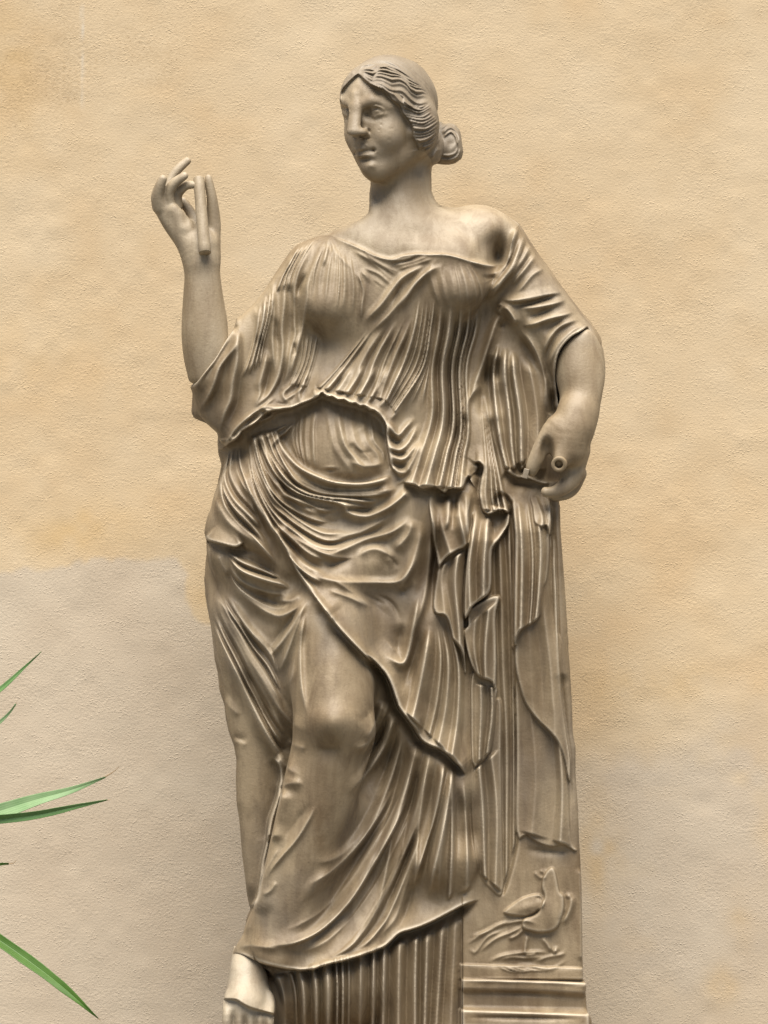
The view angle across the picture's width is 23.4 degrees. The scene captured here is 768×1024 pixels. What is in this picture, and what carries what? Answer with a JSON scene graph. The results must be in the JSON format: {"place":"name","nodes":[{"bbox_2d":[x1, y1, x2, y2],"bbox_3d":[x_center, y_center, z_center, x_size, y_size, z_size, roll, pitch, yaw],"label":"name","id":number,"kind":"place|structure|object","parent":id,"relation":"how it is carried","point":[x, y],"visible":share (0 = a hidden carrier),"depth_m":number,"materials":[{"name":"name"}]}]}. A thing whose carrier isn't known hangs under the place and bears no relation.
{"place":"outdoors","nodes":[
{"label":"outdoors","id":0,"kind":"place"},
{"label":"ground","id":1,"kind":"structure","parent":0,"visible":0},
{"bbox_2d":[0,652,118,1020],"bbox_3d":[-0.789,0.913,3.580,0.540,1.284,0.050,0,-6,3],"label":"bamboo plant","id":2,"kind":"object","parent":1,"relation":"on","point":[10,810],"visible":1,"depth_m":3.59,"materials":[{"name":"green plant"}]},
{"bbox_2d":[151,55,604,1023],"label":"statue","id":3,"kind":"object","parent":1,"relation":"on","point":[397,391],"visible":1,"depth_m":3.91,"materials":[{"name":"stone"}]},
{"bbox_2d":[0,0,767,1023],"bbox_3d":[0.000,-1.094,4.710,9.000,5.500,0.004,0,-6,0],"label":"wall","id":4,"kind":"structure","parent":1,"relation":"on","point":[612,162],"depth_m":4.62,"materials":[{"name":"paint"}]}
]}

